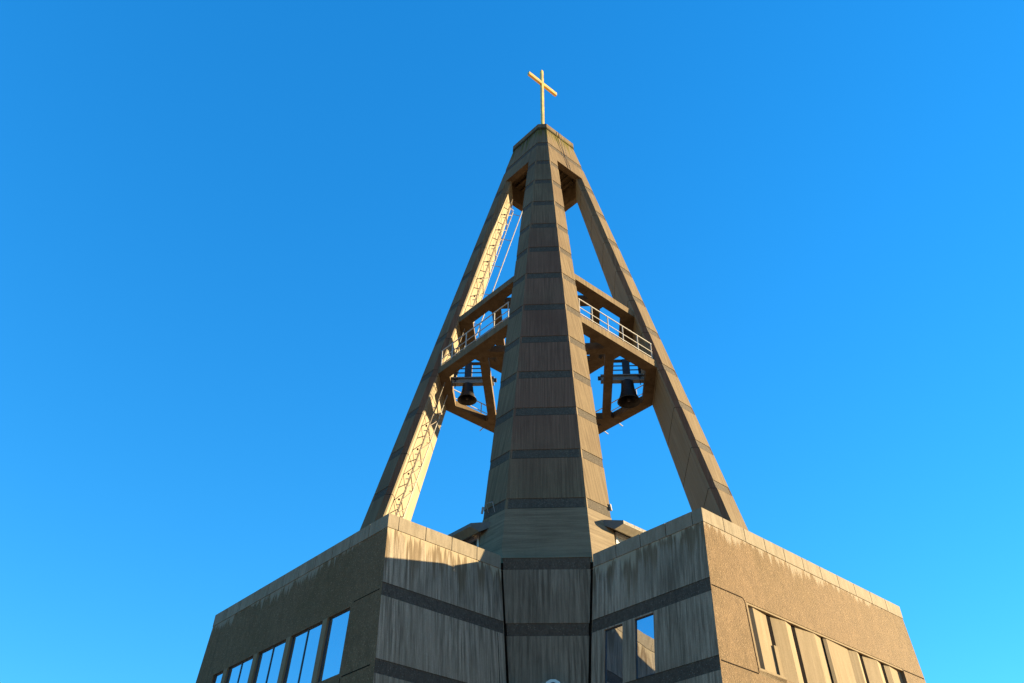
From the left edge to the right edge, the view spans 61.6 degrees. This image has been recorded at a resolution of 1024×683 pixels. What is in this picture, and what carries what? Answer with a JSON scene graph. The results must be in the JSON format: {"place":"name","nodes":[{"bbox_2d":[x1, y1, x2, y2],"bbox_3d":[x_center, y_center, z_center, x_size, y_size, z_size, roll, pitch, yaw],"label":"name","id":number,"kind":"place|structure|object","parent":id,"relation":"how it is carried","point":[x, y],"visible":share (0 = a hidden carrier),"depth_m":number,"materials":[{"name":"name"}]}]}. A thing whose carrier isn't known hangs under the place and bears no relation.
{"place":"outdoors","nodes":[
{"label":"outdoors","id":0,"kind":"place"},
{"bbox_2d":[0,0,1023,682],"label":"sky","id":1,"kind":"structure","parent":0,"point":[238,238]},
{"label":"ground","id":2,"kind":"structure","parent":0,"visible":0},
{"bbox_2d":[196,513,505,682],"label":"church wing","id":3,"kind":"structure","parent":2,"relation":"on","point":[389,598],"depth_m":22.31,"materials":[{"name":"grey concrete"}]},
{"bbox_2d":[213,672,222,682],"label":"window","id":4,"kind":"structure","parent":3,"relation":"in","point":[217,679],"depth_m":25.92,"materials":[{"name":"blue glass"}]},
{"bbox_2d":[226,657,252,682],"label":"window","id":5,"kind":"structure","parent":3,"relation":"in","point":[239,673],"depth_m":24.93,"materials":[{"name":"blue glass"}]},
{"bbox_2d":[253,640,285,682],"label":"window","id":6,"kind":"structure","parent":3,"relation":"in","point":[269,661],"depth_m":23.74,"materials":[{"name":"blue glass"}]},
{"bbox_2d":[283,622,321,682],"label":"window","id":7,"kind":"structure","parent":3,"relation":"in","point":[304,645],"depth_m":22.53,"materials":[{"name":"blue glass"}]},
{"bbox_2d":[318,608,349,681],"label":"window","id":8,"kind":"structure","parent":3,"relation":"in","point":[337,627],"depth_m":21.51,"materials":[{"name":"blue glass"}]},
{"bbox_2d":[360,124,747,682],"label":"bell tower","id":9,"kind":"structure","parent":2,"relation":"on","point":[546,528],"depth_m":33.98,"materials":[{"name":"concrete"}]},
{"bbox_2d":[396,199,513,517],"bbox_3d":[-2.824,1.563,39.276,5.842,23.820,1.125,7,-39,-7],"label":"access ladder","id":10,"kind":"object","parent":9,"relation":"attached to","point":[420,467],"visible":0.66,"depth_m":37.84,"materials":[{"name":"metal"}]},
{"bbox_2d":[464,534,480,546],"bbox_3d":[-1.612,7.046,26.869,0.096,1.524,1.844,29,-46,-31],"label":"window","id":11,"kind":"structure","parent":9,"relation":"in","point":[475,540],"depth_m":26.83,"materials":[{"name":"grey glass"}]},
{"bbox_2d":[451,362,496,405],"bbox_3d":[-1.771,1.826,39.503,2.136,2.100,0.896,-1,-38,2],"label":"church bell","id":12,"kind":"object","parent":9,"relation":"hanging from","point":[467,382],"visible":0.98,"depth_m":39.39,"materials":[{"name":"brown metal"}]},
{"bbox_2d":[441,302,508,364],"bbox_3d":[-1.659,-0.253,37.322,0.128,0.979,4.648,29,-46,-31],"label":"guard railing","id":13,"kind":"object","parent":9,"relation":"on","point":[465,342],"visible":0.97,"depth_m":37.27,"materials":[{"name":"grey metal"}]},
{"bbox_2d":[454,389,496,413],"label":"guard railing","id":14,"kind":"object","parent":9,"relation":"on","point":[481,411],"visible":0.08,"depth_m":41.91,"materials":[{"name":"grey metal"}]},
{"bbox_2d":[474,209,522,335],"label":"conduit","id":15,"kind":"object","parent":9,"relation":"attached to","point":[503,261],"visible":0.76,"depth_m":45.15,"materials":[{"name":"grey metal"}]},
{"bbox_2d":[528,70,556,123],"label":"cross","id":16,"kind":"object","parent":9,"relation":"on","point":[541,83],"visible":0.66,"depth_m":53.06,"materials":[{"name":"metal"}]},
{"bbox_2d":[546,679,559,682],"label":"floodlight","id":17,"kind":"object","parent":9,"relation":"attached to","point":[552,681],"visible":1,"depth_m":21.61,"materials":[{"name":"metal"}]},
{"bbox_2d":[578,298,652,358],"bbox_3d":[4.490,-0.484,36.931,4.648,0.979,0.128,29,-46,-31],"label":"guard railing","id":18,"kind":"object","parent":9,"relation":"on","point":[592,315],"visible":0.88,"depth_m":36.92,"materials":[{"name":"grey metal"}]},
{"bbox_2d":[595,385,642,412],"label":"guard railing","id":19,"kind":"object","parent":9,"relation":"on","point":[618,398],"visible":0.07,"depth_m":41.63,"materials":[{"name":"grey metal"}]},
{"bbox_2d":[598,359,643,407],"bbox_3d":[4.997,1.788,39.153,2.136,2.340,1.056,-1,-38,2],"label":"church bell","id":20,"kind":"object","parent":9,"relation":"hanging from","point":[628,397],"visible":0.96,"depth_m":38.98,"materials":[{"name":"brown metal"}]},
{"bbox_2d":[614,532,628,543],"bbox_3d":[3.856,6.887,26.581,1.844,1.524,0.096,29,-46,-31],"label":"window","id":21,"kind":"structure","parent":9,"relation":"in","point":[618,537],"depth_m":26.57,"materials":[{"name":"white glass"}]},
{"bbox_2d":[591,507,925,682],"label":"church wing","id":22,"kind":"structure","parent":2,"relation":"on","point":[701,595],"depth_m":21.96,"materials":[{"name":"beige concrete"}]},
{"bbox_2d":[605,624,622,682],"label":"window","id":23,"kind":"structure","parent":22,"relation":"in","point":[613,636],"depth_m":21.78,"materials":[{"name":"grey"}]},
{"bbox_2d":[635,613,654,678],"bbox_3d":[3.311,7.503,21.135,0.227,1.521,0.629,29,-46,-31],"label":"window","id":24,"kind":"structure","parent":22,"relation":"in","point":[644,626],"depth_m":21.13,"materials":[{"name":"blue"}]}
]}

